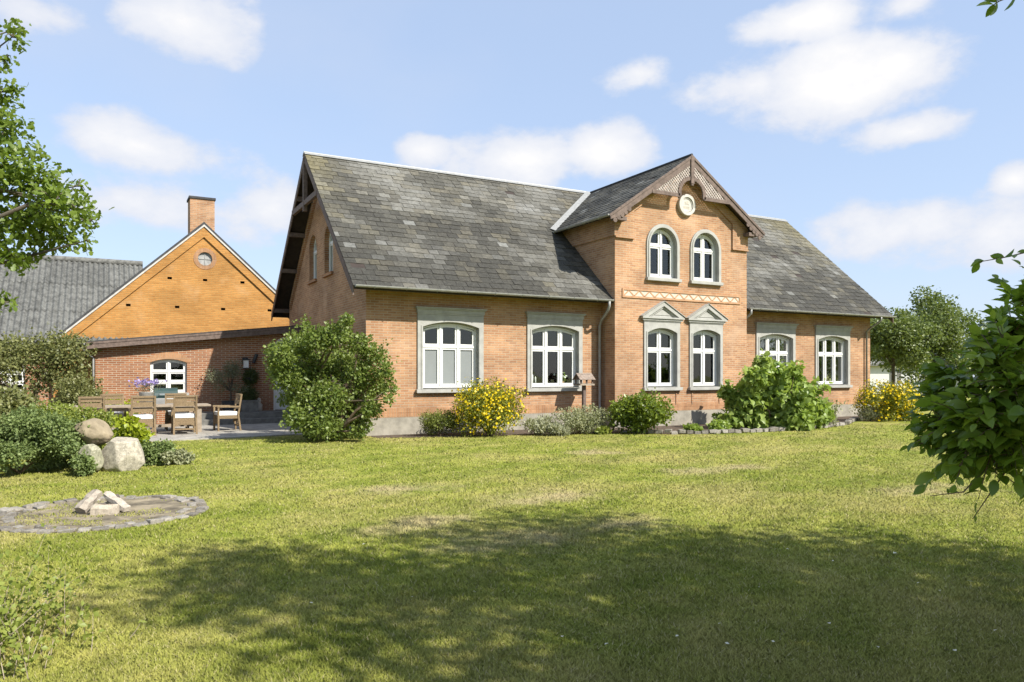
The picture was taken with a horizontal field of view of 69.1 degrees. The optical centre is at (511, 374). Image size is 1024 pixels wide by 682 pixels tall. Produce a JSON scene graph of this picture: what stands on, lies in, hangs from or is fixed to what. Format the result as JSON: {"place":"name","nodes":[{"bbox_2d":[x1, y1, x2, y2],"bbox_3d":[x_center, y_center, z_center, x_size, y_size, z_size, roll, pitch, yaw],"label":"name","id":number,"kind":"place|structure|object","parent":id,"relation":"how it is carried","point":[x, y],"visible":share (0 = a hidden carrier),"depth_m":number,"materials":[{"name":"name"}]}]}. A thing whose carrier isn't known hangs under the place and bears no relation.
{"place":"outdoors","nodes":[
{"label":"outdoors","id":0,"kind":"place"},
{"bbox_2d":[0,195,288,409],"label":"brick barn","id":1,"kind":"structure","parent":0,"point":[202,275],"depth_m":27.46,"materials":[{"name":"brick"}]},
{"bbox_2d":[0,357,26,388],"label":"window","id":2,"kind":"structure","parent":1,"relation":"in","point":[1,357],"depth_m":25.23,"materials":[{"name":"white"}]},
{"bbox_2d":[194,248,216,269],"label":"round window","id":3,"kind":"structure","parent":1,"relation":"in","point":[204,258],"depth_m":27.72,"materials":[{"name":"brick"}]},
{"bbox_2d":[106,423,302,443],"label":"terrace","id":4,"kind":"structure","parent":0,"point":[245,431],"depth_m":20.11,"materials":[{"name":"stone"}]},
{"bbox_2d":[0,322,103,405],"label":"climbing shrub","id":5,"kind":"object","parent":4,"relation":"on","point":[57,355],"visible":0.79,"depth_m":21.83,"materials":[{"name":"green plant"}]},
{"bbox_2d":[43,371,114,414],"bbox_3d":[-12.450,0.763,21.316,1.891,1.702,1.682,0,0,-29],"label":"climbing shrub","id":6,"kind":"object","parent":4,"relation":"on","point":[72,392],"visible":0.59,"depth_m":21.11,"materials":[{"name":"green plant"}]},
{"bbox_2d":[78,396,106,421],"bbox_3d":[-10.534,1.059,18.675,0.625,1.028,0.683,0,0,-27],"label":"wooden chair","id":7,"kind":"object","parent":4,"relation":"on","point":[93,399],"visible":0.25,"depth_m":18.43,"materials":[{"name":"wood"}]},
{"bbox_2d":[100,394,125,424],"bbox_3d":[-10.976,1.059,20.464,0.625,1.028,0.683,0,0,-32],"label":"chair","id":8,"kind":"object","parent":4,"relation":"on","point":[118,396],"visible":0.24,"depth_m":20.66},
{"bbox_2d":[41,403,210,431],"bbox_3d":[-10.274,1.195,19.809,4.100,0.750,1.000,0,0,-29],"label":"dining table","id":9,"kind":"object","parent":4,"relation":"on","point":[124,408],"visible":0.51,"depth_m":19.94,"materials":[{"name":"brown wood"}]},
{"bbox_2d":[127,377,167,401],"bbox_3d":[-9.842,0.442,20.100,0.984,0.752,0.684,0,0,-29],"label":"flower bucket","id":10,"kind":"object","parent":9,"relation":"on","point":[144,383],"visible":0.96,"depth_m":20.02,"materials":[{"name":"metal"}]},
{"bbox_2d":[105,393,149,422],"bbox_3d":[-11.939,1.053,22.582,1.722,1.127,1.146,0,0,-29],"label":"chair","id":11,"kind":"object","parent":4,"relation":"on","point":[127,403],"visible":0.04,"depth_m":22.53,"materials":[{"name":"brown wood"}]},
{"bbox_2d":[128,396,156,435],"bbox_3d":[-9.539,1.059,19.195,0.625,1.028,0.683,0,0,-31],"label":"chair","id":12,"kind":"object","parent":4,"relation":"on","point":[149,420],"visible":0.74,"depth_m":19.03,"materials":[{"name":"wood"}]},
{"bbox_2d":[153,388,177,403],"bbox_3d":[-10.262,0.988,22.451,1.010,1.165,0.571,0,0,-29],"label":"grill","id":13,"kind":"object","parent":4,"relation":"on","point":[159,395],"visible":0.3,"depth_m":22.16,"materials":[{"name":"metal"}]},
{"bbox_2d":[165,393,188,430],"bbox_3d":[-9.569,1.059,21.231,0.625,1.028,0.683,0,0,-29],"label":"chair","id":14,"kind":"object","parent":4,"relation":"on","point":[168,413],"visible":0.47,"depth_m":21.34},
{"bbox_2d":[170,395,197,434],"bbox_3d":[-8.672,1.059,19.690,0.625,1.028,0.683,0,0,-29],"label":"chair","id":15,"kind":"object","parent":4,"relation":"on","point":[179,419],"visible":1,"depth_m":19.48,"materials":[{"name":"wood"}]},
{"bbox_2d":[212,393,242,430],"bbox_3d":[-8.006,1.059,20.935,0.683,1.028,0.625,0,0,-33],"label":"chair","id":16,"kind":"object","parent":4,"relation":"on","point":[233,415],"visible":1,"depth_m":20.82,"materials":[{"name":"wood"}]},
{"bbox_2d":[189,410,297,424],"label":"terrace steps","id":17,"kind":"structure","parent":4,"relation":"on","point":[268,416],"depth_m":23.80,"materials":[{"name":"stone"}]},
{"bbox_2d":[202,357,248,410],"bbox_3d":[-9.207,0.322,24.043,1.511,1.787,1.099,0,0,-29],"label":"olive tree","id":18,"kind":"object","parent":17,"relation":"on","point":[236,368],"visible":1,"depth_m":23.90,"materials":[{"name":"green plant"}]},
{"bbox_2d":[237,383,261,411],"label":"boxwood","id":19,"kind":"object","parent":17,"relation":"on","point":[249,402],"visible":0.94,"depth_m":24.31,"materials":[{"name":"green plant"}]},
{"bbox_2d":[257,398,262,410],"bbox_3d":[-8.405,0.991,24.700,0.240,0.450,0.228,0,0,-29],"label":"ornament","id":20,"kind":"object","parent":17,"relation":"on","point":[260,406],"visible":0.69,"depth_m":24.65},
{"bbox_2d":[0,378,1023,681],"bbox_3d":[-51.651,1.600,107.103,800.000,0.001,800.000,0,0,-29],"label":"lawn","id":21,"kind":"structure","parent":0,"point":[474,470],"depth_m":8.04,"materials":[{"name":"plant"}]},
{"bbox_2d":[0,379,42,422],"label":"border plant","id":22,"kind":"object","parent":21,"relation":"on","point":[12,403],"visible":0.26,"depth_m":15.66,"materials":[{"name":"green plant"}]},
{"bbox_2d":[0,399,103,473],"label":"juniper","id":23,"kind":"object","parent":21,"relation":"on","point":[55,438],"visible":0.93,"depth_m":11.89,"materials":[{"name":"green plant"}]},
{"bbox_2d":[31,418,74,466],"bbox_3d":[-7.892,1.179,12.907,1.097,0.872,1.116,0,0,-29],"label":"juniper","id":24,"kind":"object","parent":21,"relation":"on","point":[66,464],"visible":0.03,"depth_m":12.76,"materials":[{"name":"green plant"}]},
{"bbox_2d":[0,17,113,314],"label":"oak tree","id":25,"kind":"object","parent":21,"relation":"on","point":[45,216],"visible":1,"depth_m":9.73,"materials":[{"name":"green plant"}]},
{"bbox_2d":[29,399,117,448],"bbox_3d":[-9.364,1.071,15.399,2.155,1.132,1.603,0,0,-29],"label":"border plant","id":26,"kind":"object","parent":21,"relation":"on","point":[87,412],"visible":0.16,"depth_m":15.52,"materials":[{"name":"green plant"}]},
{"bbox_2d":[0,512,154,678],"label":"young shrub","id":27,"kind":"object","parent":21,"relation":"on","point":[10,624],"visible":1,"depth_m":4.35,"materials":[{"name":"green plant"}]},
{"bbox_2d":[67,449,98,476],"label":"ground plant","id":28,"kind":"object","parent":21,"relation":"on","point":[83,464],"visible":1,"depth_m":11.60,"materials":[{"name":"green plant"}]},
{"bbox_2d":[78,444,103,471],"bbox_3d":[-6.861,1.373,12.104,0.362,0.488,0.389,0,0,0],"label":"boulder","id":29,"kind":"object","parent":21,"relation":"on","point":[94,450],"visible":0.55,"depth_m":12.03,"materials":[{"name":"stone"}]},
{"bbox_2d":[0,496,206,531],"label":"fire pit bed","id":30,"kind":"object","parent":21,"relation":"on","point":[148,503],"visible":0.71,"depth_m":8.46,"materials":[{"name":"brown soil"}]},
{"bbox_2d":[0,526,12,531],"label":"cobblestone","id":31,"kind":"object","parent":30,"relation":"on","point":[5,528],"visible":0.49,"depth_m":7.60,"materials":[{"name":"stone"}]},
{"bbox_2d":[0,507,14,513],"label":"cobblestone","id":32,"kind":"object","parent":30,"relation":"on","point":[5,510],"visible":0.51,"depth_m":8.56,"materials":[{"name":"stone"}]},
{"bbox_2d":[1,516,14,520],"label":"cobblestone","id":33,"kind":"object","parent":30,"relation":"on","point":[6,518],"visible":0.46,"depth_m":8.14,"materials":[{"name":"stone"}]},
{"bbox_2d":[3,519,14,522],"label":"cobblestone","id":34,"kind":"object","parent":30,"relation":"on","point":[9,521],"visible":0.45,"depth_m":8.03,"materials":[{"name":"stone"}]},
{"bbox_2d":[5,512,18,516],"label":"cobblestone","id":35,"kind":"object","parent":30,"relation":"on","point":[15,514],"visible":0.43,"depth_m":8.32,"materials":[{"name":"stone"}]},
{"bbox_2d":[9,528,24,532],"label":"cobblestone","id":36,"kind":"object","parent":30,"relation":"on","point":[17,530],"visible":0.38,"depth_m":7.55,"materials":[{"name":"stone"}]},
{"bbox_2d":[10,506,24,510],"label":"cobblestone","id":37,"kind":"object","parent":30,"relation":"on","point":[17,508],"visible":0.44,"depth_m":8.73,"materials":[{"name":"stone"}]},
{"bbox_2d":[22,503,36,507],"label":"cobblestone","id":38,"kind":"object","parent":30,"relation":"on","point":[29,505],"visible":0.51,"depth_m":8.88,"materials":[{"name":"stone"}]},
{"bbox_2d":[20,528,39,532],"bbox_3d":[-4.892,1.625,7.552,0.160,0.112,0.124,2,4,8],"label":"cobblestone","id":39,"kind":"object","parent":30,"relation":"on","point":[30,530],"visible":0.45,"depth_m":7.50,"materials":[{"name":"stone"}]},
{"bbox_2d":[32,504,46,508],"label":"cobblestone","id":40,"kind":"object","parent":30,"relation":"on","point":[41,506],"visible":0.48,"depth_m":8.83,"materials":[{"name":"stone"}]},
{"bbox_2d":[34,501,49,504],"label":"cobblestone","id":41,"kind":"object","parent":30,"relation":"on","point":[43,502],"visible":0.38,"depth_m":9.10,"materials":[{"name":"stone"}]},
{"bbox_2d":[34,524,50,528],"bbox_3d":[-4.879,1.619,7.718,0.144,0.112,0.101,3,-3,8],"label":"cobblestone","id":42,"kind":"object","parent":30,"relation":"on","point":[41,527],"visible":0.41,"depth_m":7.70,"materials":[{"name":"stone"}]},
{"bbox_2d":[36,529,53,533],"bbox_3d":[-4.717,1.617,7.506,0.151,0.102,0.136,3,-6,-2],"label":"cobblestone","id":43,"kind":"object","parent":30,"relation":"on","point":[46,531],"visible":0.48,"depth_m":7.47,"materials":[{"name":"stone"}]},
{"bbox_2d":[57,528,76,532],"bbox_3d":[-4.528,1.624,7.566,0.159,0.119,0.131,-6,7,-11],"label":"cobblestone","id":44,"kind":"object","parent":30,"relation":"on","point":[70,530],"visible":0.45,"depth_m":7.51,"materials":[{"name":"stone"}]},
{"bbox_2d":[63,498,77,501],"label":"cobblestone","id":45,"kind":"object","parent":30,"relation":"on","point":[71,500],"visible":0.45,"depth_m":9.31,"materials":[{"name":"stone"}]},
{"bbox_2d":[77,527,91,532],"bbox_3d":[-4.359,1.609,7.576,0.126,0.096,0.126,0,-3,-20],"label":"cobblestone","id":46,"kind":"object","parent":30,"relation":"on","point":[85,529],"visible":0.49,"depth_m":7.54,"materials":[{"name":"stone"}]},
{"bbox_2d":[74,489,102,512],"bbox_3d":[-4.907,1.468,8.630,0.156,0.247,0.314,0,0,11],"label":"firewood log","id":47,"kind":"object","parent":30,"relation":"on","point":[88,501],"visible":0.98,"depth_m":8.58,"materials":[{"name":"wood"}]},
{"bbox_2d":[92,526,108,530],"bbox_3d":[-4.245,1.624,7.674,0.164,0.104,0.148,-6,7,-27],"label":"cobblestone","id":48,"kind":"object","parent":30,"relation":"on","point":[100,528],"visible":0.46,"depth_m":7.63,"materials":[{"name":"stone"}]},
{"bbox_2d":[90,504,118,514],"bbox_3d":[-4.638,1.532,8.475,0.277,0.135,0.109,0,0,-10],"label":"firewood log","id":49,"kind":"object","parent":30,"relation":"on","point":[107,509],"visible":0.98,"depth_m":8.44,"materials":[{"name":"wood"}]},
{"bbox_2d":[103,491,130,511],"bbox_3d":[-4.603,1.478,8.675,0.381,0.216,0.106,0,0,25],"label":"firewood log","id":50,"kind":"object","parent":30,"relation":"on","point":[112,497],"visible":0.97,"depth_m":8.65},
{"bbox_2d":[115,524,130,528],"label":"cobblestone","id":51,"kind":"object","parent":30,"relation":"on","point":[119,526],"visible":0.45,"depth_m":7.74,"materials":[{"name":"stone"}]},
{"bbox_2d":[132,521,148,526],"bbox_3d":[-3.937,1.630,7.901,0.151,0.107,0.166,9,14,41],"label":"cobblestone","id":52,"kind":"object","parent":30,"relation":"on","point":[138,524],"visible":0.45,"depth_m":7.88,"materials":[{"name":"stone"}]},
{"bbox_2d":[146,518,163,524],"bbox_3d":[-3.845,1.607,8.006,0.128,0.116,0.161,-2,-2,34],"label":"cobblestone","id":53,"kind":"object","parent":30,"relation":"on","point":[154,521],"visible":0.51,"depth_m":7.96,"materials":[{"name":"stone"}]},
{"bbox_2d":[162,516,174,521],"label":"cobblestone","id":54,"kind":"object","parent":30,"relation":"on","point":[168,518],"visible":0.35,"depth_m":8.15,"materials":[{"name":"stone"}]},
{"bbox_2d":[161,494,176,497],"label":"cobblestone","id":55,"kind":"object","parent":30,"relation":"on","point":[170,496],"visible":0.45,"depth_m":9.61,"materials":[{"name":"stone"}]},
{"bbox_2d":[176,509,186,513],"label":"cobblestone","id":56,"kind":"object","parent":30,"relation":"on","point":[181,511],"visible":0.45,"depth_m":8.54,"materials":[{"name":"stone"}]},
{"bbox_2d":[175,514,188,518],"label":"cobblestone","id":57,"kind":"object","parent":30,"relation":"on","point":[183,516],"visible":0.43,"depth_m":8.26,"materials":[{"name":"stone"}]},
{"bbox_2d":[177,498,189,501],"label":"cobblestone","id":58,"kind":"object","parent":30,"relation":"on","point":[183,500],"visible":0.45,"depth_m":9.33,"materials":[{"name":"stone"}]},
{"bbox_2d":[185,512,198,516],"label":"cobblestone","id":59,"kind":"object","parent":30,"relation":"on","point":[192,514],"visible":0.42,"depth_m":8.41,"materials":[{"name":"stone"}]},
{"bbox_2d":[194,499,205,503],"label":"cobblestone","id":60,"kind":"object","parent":30,"relation":"on","point":[197,501],"visible":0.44,"depth_m":9.26,"materials":[{"name":"stone"}]},
{"bbox_2d":[196,506,208,509],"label":"cobblestone","id":61,"kind":"object","parent":30,"relation":"on","point":[204,508],"visible":0.46,"depth_m":8.76,"materials":[{"name":"stone"}]},
{"bbox_2d":[100,437,144,471],"bbox_3d":[-6.538,1.390,12.502,0.655,0.666,0.656,0,0,25],"label":"boulder","id":62,"kind":"object","parent":21,"relation":"on","point":[124,454],"visible":0.8,"depth_m":12.25,"materials":[{"name":"stone"}]},
{"bbox_2d":[74,418,113,445],"bbox_3d":[-7.016,0.964,12.483,0.616,0.423,0.529,24,6,0],"label":"boulder","id":63,"kind":"object","parent":62,"relation":"on","point":[96,432],"visible":0.95,"depth_m":12.31,"materials":[{"name":"stone"}]},
{"bbox_2d":[111,414,155,445],"bbox_3d":[-7.715,1.199,15.030,0.875,0.828,0.750,0,0,13],"label":"lime plant","id":64,"kind":"object","parent":21,"relation":"on","point":[130,428],"visible":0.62,"depth_m":14.89,"materials":[{"name":"green plant"}]},
{"bbox_2d":[140,438,176,466],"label":"ground plant","id":65,"kind":"object","parent":21,"relation":"on","point":[153,451],"visible":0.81,"depth_m":12.99,"materials":[{"name":"green plant"}]},
{"bbox_2d":[160,447,195,464],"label":"ground plant","id":66,"kind":"object","parent":21,"relation":"on","point":[181,456],"visible":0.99,"depth_m":13.13,"materials":[{"name":"green plant"}]},
{"bbox_2d":[81,325,302,423],"bbox_3d":[-10.985,-0.050,25.594,6.604,3.300,4.000,0,0,-29],"label":"brick annex","id":67,"kind":"object","parent":21,"relation":"on","point":[180,362],"visible":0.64,"depth_m":24.06,"materials":[{"name":"brick"}]},
{"bbox_2d":[143,352,193,394],"bbox_3d":[-10.975,-0.020,23.769,1.510,1.380,0.275,0,0,-29],"label":"window","id":68,"kind":"structure","parent":67,"relation":"in","point":[177,357],"depth_m":23.80,"materials":[{"name":"wood"}]},
{"bbox_2d":[242,357,249,368],"bbox_3d":[-8.845,-0.380,24.710,0.220,0.380,0.259,0,0,-29],"label":"wall lantern","id":69,"kind":"object","parent":67,"relation":"attached to","point":[245,362],"depth_m":24.64,"materials":[{"name":"black metal"}]},
{"bbox_2d":[241,361,260,385],"bbox_3d":[-8.655,-0.018,24.638,0.611,0.860,0.589,0,0,-29],"label":"hanging basket","id":70,"kind":"object","parent":67,"relation":"attached to","point":[247,379],"visible":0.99,"depth_m":24.55,"materials":[{"name":"green plant"}]},
{"bbox_2d":[274,337,298,409],"bbox_3d":[-7.763,-0.030,25.545,0.860,2.500,0.110,0,0,-29],"label":"door","id":71,"kind":"structure","parent":67,"relation":"in","point":[276,405],"depth_m":25.39,"materials":[{"name":"white paint"}]},
{"bbox_2d":[261,312,399,442],"bbox_3d":[-4.385,0.036,18.160,3.322,3.243,2.854,0,0,-14],"label":"leafy bush","id":72,"kind":"object","parent":21,"relation":"on","point":[340,406],"visible":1,"depth_m":17.68,"materials":[{"name":"green plant"}]},
{"bbox_2d":[546,421,572,436],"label":"lavender","id":73,"kind":"object","parent":21,"relation":"on","point":[556,428],"visible":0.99,"depth_m":19.24,"materials":[{"name":"green plant"}]},
{"bbox_2d":[271,151,896,435],"bbox_3d":[2.979,-2.666,27.970,21.305,8.532,10.936,0,0,-29],"label":"brick farmhouse","id":74,"kind":"object","parent":21,"relation":"on","point":[686,284],"visible":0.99,"depth_m":23.04,"materials":[{"name":"brick"}]},
{"bbox_2d":[307,231,317,284],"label":"window","id":75,"kind":"structure","parent":74,"relation":"in","point":[312,250],"depth_m":24.68,"materials":[{"name":"wood"}]},
{"bbox_2d":[322,223,333,277],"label":"window","id":76,"kind":"structure","parent":74,"relation":"in","point":[328,241],"depth_m":22.96,"materials":[{"name":"wood"}]},
{"bbox_2d":[415,306,486,392],"bbox_3d":[-1.700,-0.660,20.482,2.110,2.320,0.355,0,0,-29],"label":"window","id":77,"kind":"structure","parent":74,"relation":"in","point":[440,366],"depth_m":20.52,"materials":[{"name":"paint"}]},
{"bbox_2d":[525,311,585,391],"bbox_3d":[1.254,-0.660,22.093,2.060,2.320,0.355,0,0,-29],"label":"window","id":78,"kind":"structure","parent":74,"relation":"in","point":[569,323],"depth_m":22.11,"materials":[{"name":"paint"}]},
{"bbox_2d":[553,372,566,382],"bbox_3d":[1.469,0.112,22.521,0.468,0.435,0.295,0,0,-29],"label":"flower pot","id":79,"kind":"object","parent":74,"relation":"in","point":[564,376],"visible":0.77,"depth_m":22.51,"materials":[{"name":"ceramic"}]},
{"bbox_2d":[640,301,685,390],"bbox_3d":[4.632,-0.886,23.125,1.728,2.772,0.375,0,0,-29],"label":"window","id":80,"kind":"structure","parent":74,"relation":"in","point":[662,317],"depth_m":23.19,"materials":[{"name":"paint"}]},
{"bbox_2d":[645,224,681,282],"bbox_3d":[4.662,-3.777,23.164,1.360,1.784,0.335,0,0,-29],"label":"window","id":81,"kind":"structure","parent":74,"relation":"in","point":[673,247],"depth_m":23.24,"materials":[{"name":"paint"}]},
{"bbox_2d":[689,229,723,285],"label":"window","id":82,"kind":"structure","parent":74,"relation":"in","point":[715,251],"depth_m":24.06,"materials":[{"name":"paint"}]},
{"bbox_2d":[686,304,728,389],"bbox_3d":[6.230,-0.886,23.996,1.718,2.772,0.375,0,0,-29],"label":"window","id":83,"kind":"structure","parent":74,"relation":"in","point":[706,320],"depth_m":24.06,"materials":[{"name":"paint"}]},
{"bbox_2d":[754,322,798,366],"bbox_3d":[9.363,-0.660,26.513,2.100,2.320,0.355,0,0,-29],"label":"window","id":84,"kind":"structure","parent":74,"relation":"in","point":[784,334],"depth_m":26.69,"materials":[{"name":"paint"}]},
{"bbox_2d":[814,325,852,387],"bbox_3d":[12.006,-0.660,27.953,2.060,2.320,0.355,0,0,-29],"label":"window","id":85,"kind":"structure","parent":74,"relation":"in","point":[832,343],"depth_m":28.09,"materials":[{"name":"paint"}]},
{"bbox_2d":[594,425,611,434],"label":"ground plant","id":86,"kind":"object","parent":21,"relation":"on","point":[603,429],"visible":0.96,"depth_m":19.81,"materials":[{"name":"green plant"}]},
{"bbox_2d":[371,416,886,437],"bbox_3d":[6.094,1.594,22.427,20.250,0.001,3.930,0,0,-29],"label":"garden bed","id":87,"kind":"object","parent":21,"relation":"on","point":[663,428],"visible":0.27,"depth_m":20.07,"materials":[{"name":"soil"}]},
{"bbox_2d":[417,408,461,435],"bbox_3d":[-1.881,1.255,19.380,1.377,0.771,1.014,0,0,-61],"label":"dwarf conifer","id":88,"kind":"object","parent":87,"relation":"on","point":[442,420],"visible":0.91,"depth_m":19.22,"materials":[{"name":"plant"}]},
{"bbox_2d":[447,376,529,436],"bbox_3d":[-0.644,0.841,19.431,2.322,1.598,1.966,0,0,-29],"label":"yellow bush","id":89,"kind":"object","parent":87,"relation":"on","point":[494,407],"visible":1,"depth_m":19.06,"materials":[{"name":"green plant"}]},
{"bbox_2d":[522,414,554,435],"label":"lavender","id":90,"kind":"object","parent":87,"relation":"on","point":[539,426],"visible":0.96,"depth_m":19.42,"materials":[{"name":"green plant"}]},
{"bbox_2d":[551,403,612,433],"bbox_3d":[1.790,1.201,19.976,1.860,0.874,1.153,0,0,-29],"label":"cotoneaster","id":91,"kind":"object","parent":87,"relation":"on","point":[577,421],"visible":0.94,"depth_m":19.85,"materials":[{"name":"green plant"}]},
{"bbox_2d":[572,373,595,418],"bbox_3d":[2.115,0.781,21.881,0.540,1.639,0.430,0,0,-29],"label":"bird table","id":92,"kind":"object","parent":87,"relation":"on","point":[583,376],"visible":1,"depth_m":21.83,"materials":[{"name":"wood"}]},
{"bbox_2d":[604,387,676,433],"bbox_3d":[3.509,1.011,20.130,1.845,1.342,1.827,0,0,-29],"label":"evergreen bush","id":93,"kind":"object","parent":87,"relation":"on","point":[640,413],"visible":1,"depth_m":19.85,"materials":[{"name":"green plant"}]},
{"bbox_2d":[682,422,703,430],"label":"ground plant","id":94,"kind":"object","parent":87,"relation":"on","point":[694,427],"visible":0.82,"depth_m":20.68,"materials":[{"name":"green plant"}]},
{"bbox_2d":[706,418,732,429],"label":"ground plant","id":95,"kind":"object","parent":87,"relation":"on","point":[719,424],"visible":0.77,"depth_m":20.83,"materials":[{"name":"green plant"}]},
{"bbox_2d":[711,348,835,430],"bbox_3d":[7.684,0.483,21.796,3.564,2.590,2.280,0,0,15],"label":"broad leaved shrub","id":96,"kind":"object","parent":87,"relation":"on","point":[766,392],"visible":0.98,"depth_m":21.34,"materials":[{"name":"green plant"}]},
{"bbox_2d":[815,396,848,414],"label":"grey leaved shrub","id":97,"kind":"object","parent":87,"relation":"on","point":[835,408],"visible":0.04,"depth_m":22.77,"materials":[{"name":"green plant"}]},
{"bbox_2d":[829,414,838,425],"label":"lavender","id":98,"kind":"object","parent":87,"relation":"on","point":[833,421],"visible":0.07,"depth_m":22.64,"materials":[{"name":"green plant"}]},
{"bbox_2d":[740,428,749,431],"bbox_3d":[6.391,1.530,20.427,0.230,0.109,0.162,4,0,-19],"label":"edging stone","id":99,"kind":"object","parent":21,"relation":"on","point":[745,429],"visible":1,"depth_m":20.36,"materials":[{"name":"stone"}]},
{"bbox_2d":[857,405,880,420],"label":"lavender","id":100,"kind":"object","parent":21,"relation":"on","point":[867,414],"visible":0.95,"depth_m":25.31,"materials":[{"name":"green plant"}]},
{"bbox_2d":[848,378,923,421],"bbox_3d":[13.009,0.839,25.649,3.077,1.613,2.124,0,0,-29],"label":"yellow bush","id":101,"kind":"object","parent":21,"relation":"on","point":[892,404],"visible":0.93,"depth_m":25.15,"materials":[{"name":"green plant"}]},
{"bbox_2d":[870,305,950,384],"bbox_3d":[20.386,-1.241,39.941,4.444,5.882,5.125,0,0,-29],"label":"leafy tree","id":102,"kind":"object","parent":21,"relation":"on","point":[895,342],"visible":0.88,"depth_m":38.76,"materials":[{"name":"green plant"}]},
{"bbox_2d":[870,346,969,393],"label":"white cottage","id":103,"kind":"structure","parent":21,"relation":"on","point":[877,373],"depth_m":61.11,"materials":[{"name":"paint"}]},
{"bbox_2d":[890,370,900,382],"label":"window","id":104,"kind":"structure","parent":103,"relation":"in","point":[896,372],"depth_m":61.06,"materials":[{"name":"white paint"}]},
{"bbox_2d":[876,285,988,393],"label":"leafy tree","id":105,"kind":"object","parent":21,"relation":"on","point":[930,309],"visible":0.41,"depth_m":44.65,"materials":[{"name":"green plant"}]},
{"bbox_2d":[900,0,1023,520],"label":"leaved shrub","id":106,"kind":"object","parent":21,"relation":"on","point":[987,425],"visible":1,"depth_m":2.77,"materials":[{"name":"green plant"}]},
{"bbox_2d":[962,319,1017,387],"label":"leafy tree","id":107,"kind":"object","parent":21,"relation":"on","point":[984,349],"visible":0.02,"depth_m":59.74,"materials":[{"name":"green plant"}]},
{"bbox_2d":[0,0,1023,376],"label":"sky","id":108,"kind":"structure","parent":0,"point":[889,134],"materials":[{"name":"blue"}]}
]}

